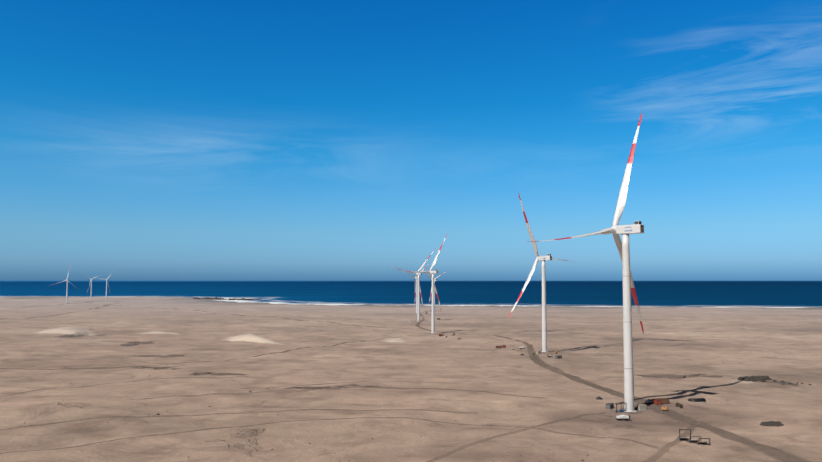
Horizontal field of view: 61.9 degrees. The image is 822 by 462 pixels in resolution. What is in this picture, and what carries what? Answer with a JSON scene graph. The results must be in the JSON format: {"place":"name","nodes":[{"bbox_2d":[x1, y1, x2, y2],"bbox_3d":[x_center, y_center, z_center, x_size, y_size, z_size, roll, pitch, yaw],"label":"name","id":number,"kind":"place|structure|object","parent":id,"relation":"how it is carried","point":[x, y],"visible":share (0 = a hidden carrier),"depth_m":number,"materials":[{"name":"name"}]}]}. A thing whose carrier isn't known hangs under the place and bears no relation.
{"place":"outdoors","nodes":[
{"label":"outdoors","id":0,"kind":"place"},
{"bbox_2d":[3,301,118,318],"bbox_3d":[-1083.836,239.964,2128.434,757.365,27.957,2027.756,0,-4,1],"label":"track","id":1,"kind":"structure","parent":0,"point":[64,313],"depth_m":2190.49,"materials":[{"name":"brown soil"}]},
{"bbox_2d":[26,359,180,364],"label":"track","id":2,"kind":"structure","parent":0,"point":[93,359],"depth_m":581.00,"materials":[{"name":"brown soil"}]},
{"bbox_2d":[0,377,254,396],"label":"track","id":3,"kind":"structure","parent":0,"point":[100,384],"depth_m":432.66,"materials":[{"name":"brown soil"}]},
{"bbox_2d":[0,335,421,369],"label":"dirt track","id":4,"kind":"structure","parent":0,"point":[204,361],"depth_m":567.81,"materials":[{"name":"brown soil"}]},
{"bbox_2d":[1,409,472,429],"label":"track","id":5,"kind":"structure","parent":0,"point":[227,413],"depth_m":331.46,"materials":[{"name":"brown soil"}]},
{"bbox_2d":[120,305,387,327],"bbox_3d":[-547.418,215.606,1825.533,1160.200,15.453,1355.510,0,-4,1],"label":"tire track","id":6,"kind":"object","parent":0,"point":[244,315],"visible":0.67,"depth_m":1368.25,"materials":[{"name":"brown sand"}]},
{"bbox_2d":[0,417,669,453],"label":"track","id":7,"kind":"structure","parent":0,"point":[354,418],"depth_m":290.09,"materials":[{"name":"brown soil"}]},
{"bbox_2d":[244,381,438,388],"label":"track","id":8,"kind":"structure","parent":0,"point":[322,384],"depth_m":439.94,"materials":[{"name":"brown sand"}]},
{"bbox_2d":[138,386,548,399],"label":"track","id":9,"kind":"structure","parent":0,"point":[339,387],"depth_m":413.31,"materials":[{"name":"brown soil"}]},
{"bbox_2d":[0,296,821,461],"bbox_3d":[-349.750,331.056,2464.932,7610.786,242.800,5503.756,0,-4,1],"label":"desert ground","id":10,"kind":"structure","parent":0,"point":[690,344],"depth_m":462.47,"materials":[{"name":"beige sand"}]},
{"bbox_2d":[53,268,73,302],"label":"wind turbine","id":11,"kind":"object","parent":10,"relation":"on","point":[67,287],"visible":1,"depth_m":2787.77,"materials":[{"name":"grey metal"}]},
{"bbox_2d":[85,274,95,297],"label":"wind turbine","id":12,"kind":"object","parent":10,"relation":"on","point":[91,286],"visible":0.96,"depth_m":3473.71,"materials":[{"name":"grey metal"}]},
{"bbox_2d":[98,276,109,299],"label":"wind turbine","id":13,"kind":"object","parent":10,"relation":"on","point":[106,286],"visible":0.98,"depth_m":3172.24,"materials":[{"name":"grey metal"}]},
{"bbox_2d":[24,331,767,461],"bbox_3d":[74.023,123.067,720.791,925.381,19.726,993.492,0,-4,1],"label":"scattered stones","id":14,"kind":"object","parent":10,"relation":"on","point":[398,431],"visible":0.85,"depth_m":324.27,"materials":[{"name":"brown stone"}]},
{"bbox_2d":[397,263,429,312],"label":"wind turbine","id":15,"kind":"object","parent":10,"relation":"on","point":[416,288],"visible":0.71,"depth_m":1815.45,"materials":[{"name":"grey metal"}]},
{"bbox_2d":[397,251,433,320],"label":"wind turbine","id":16,"kind":"object","parent":10,"relation":"on","point":[418,279],"visible":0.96,"depth_m":1386.44,"materials":[{"name":"grey metal"}]},
{"bbox_2d":[397,233,447,332],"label":"wind turbine","id":17,"kind":"object","parent":10,"relation":"on","point":[431,272],"visible":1,"depth_m":1073.14,"materials":[{"name":"grey metal"}]},
{"bbox_2d":[422,269,443,310],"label":"wind turbine","id":18,"kind":"object","parent":10,"relation":"on","point":[435,279],"visible":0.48,"depth_m":2145.72,"materials":[{"name":"grey metal"}]},
{"bbox_2d":[427,413,603,461],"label":"track","id":19,"kind":"structure","parent":10,"relation":"on","point":[450,453],"depth_m":279.63,"materials":[{"name":"brown soil"}]},
{"bbox_2d":[507,192,573,351],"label":"wind turbine","id":20,"kind":"object","parent":10,"relation":"on","point":[542,258],"visible":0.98,"depth_m":697.75,"materials":[{"name":"grey metal"}]},
{"bbox_2d":[528,114,643,411],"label":"wind turbine","id":21,"kind":"object","parent":10,"relation":"on","point":[625,231],"visible":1,"depth_m":361.05,"materials":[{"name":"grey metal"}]},
{"bbox_2d":[606,403,613,408],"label":"grey container","id":22,"kind":"object","parent":10,"relation":"on","point":[609,405],"visible":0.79,"depth_m":365.06,"materials":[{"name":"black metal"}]},
{"bbox_2d":[613,402,625,412],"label":"steel rack","id":23,"kind":"object","parent":10,"relation":"on","point":[620,410],"visible":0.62,"depth_m":355.00,"materials":[{"name":"grey"}]},
{"bbox_2d":[615,415,629,420],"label":"storage tank","id":24,"kind":"object","parent":10,"relation":"on","point":[621,417],"visible":0.96,"depth_m":329.46,"materials":[{"name":"white metal"}]},
{"bbox_2d":[637,404,646,410],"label":"transformer kiosk","id":25,"kind":"object","parent":10,"relation":"on","point":[642,407],"visible":0.94,"depth_m":358.73,"materials":[{"name":"metal"}]},
{"bbox_2d":[652,398,661,404],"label":"red container","id":26,"kind":"object","parent":10,"relation":"on","point":[655,401],"visible":0.98,"depth_m":369.93,"materials":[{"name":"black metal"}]},
{"bbox_2d":[657,398,668,403],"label":"brown container","id":27,"kind":"object","parent":10,"relation":"on","point":[665,400],"visible":0.79,"depth_m":373.71,"materials":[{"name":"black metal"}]},
{"bbox_2d":[644,422,696,461],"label":"track","id":28,"kind":"structure","parent":10,"relation":"on","point":[655,456],"depth_m":259.29,"materials":[{"name":"brown soil"}]},
{"bbox_2d":[678,429,690,440],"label":"metal frame","id":29,"kind":"object","parent":10,"relation":"on","point":[684,438],"visible":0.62,"depth_m":270.69,"materials":[{"name":"black metal"}]},
{"bbox_2d":[687,436,700,442],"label":"metal frame","id":30,"kind":"object","parent":10,"relation":"on","point":[693,440],"visible":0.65,"depth_m":267.40,"materials":[{"name":"black metal"}]},
{"bbox_2d":[688,398,705,401],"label":"pipe stack","id":31,"kind":"object","parent":10,"relation":"on","point":[697,399],"visible":0.96,"depth_m":386.67,"materials":[{"name":"black metal"}]},
{"bbox_2d":[696,438,709,444],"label":"metal frame","id":32,"kind":"object","parent":10,"relation":"on","point":[702,442],"visible":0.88,"depth_m":264.24,"materials":[{"name":"black metal"}]},
{"bbox_2d":[738,376,770,380],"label":"rock pile","id":33,"kind":"object","parent":10,"relation":"on","point":[753,378],"visible":0.92,"depth_m":484.68,"materials":[{"name":"grey stone"}]},
{"bbox_2d":[760,421,783,426],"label":"rock pile","id":34,"kind":"object","parent":10,"relation":"on","point":[776,424],"visible":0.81,"depth_m":313.14,"materials":[{"name":"grey stone"}]},
{"bbox_2d":[0,281,821,307],"bbox_3d":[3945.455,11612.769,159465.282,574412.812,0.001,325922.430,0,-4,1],"label":"sea water","id":35,"kind":"structure","parent":0,"point":[775,294],"depth_m":5762.77,"materials":[{"name":"blue liquid"}]},
{"bbox_2d":[193,297,244,299],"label":"shore rocks","id":36,"kind":"object","parent":35,"relation":"in","point":[214,298],"visible":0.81,"depth_m":3651.53,"materials":[{"name":"grey stone"}]},
{"bbox_2d":[228,298,261,299],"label":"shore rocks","id":37,"kind":"object","parent":35,"relation":"in","point":[244,299],"visible":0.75,"depth_m":3519.45,"materials":[{"name":"grey stone"}]},
{"bbox_2d":[0,0,821,280],"label":"sky","id":38,"kind":"structure","parent":0,"point":[141,140],"materials":[{"name":"blue"}]},
{"bbox_2d":[416,310,538,358],"bbox_3d":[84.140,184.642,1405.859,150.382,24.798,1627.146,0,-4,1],"label":"access road","id":39,"kind":"structure","parent":0,"point":[530,348],"depth_m":885.64,"materials":[{"name":"brown soil"}]},
{"bbox_2d":[529,356,807,461],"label":"access road","id":40,"kind":"structure","parent":0,"point":[778,454],"depth_m":325.71,"materials":[{"name":"brown soil"}]},
{"bbox_2d":[625,404,647,413],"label":"spur","id":41,"kind":"structure","parent":40,"relation":"on","point":[636,408],"depth_m":356.96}
]}

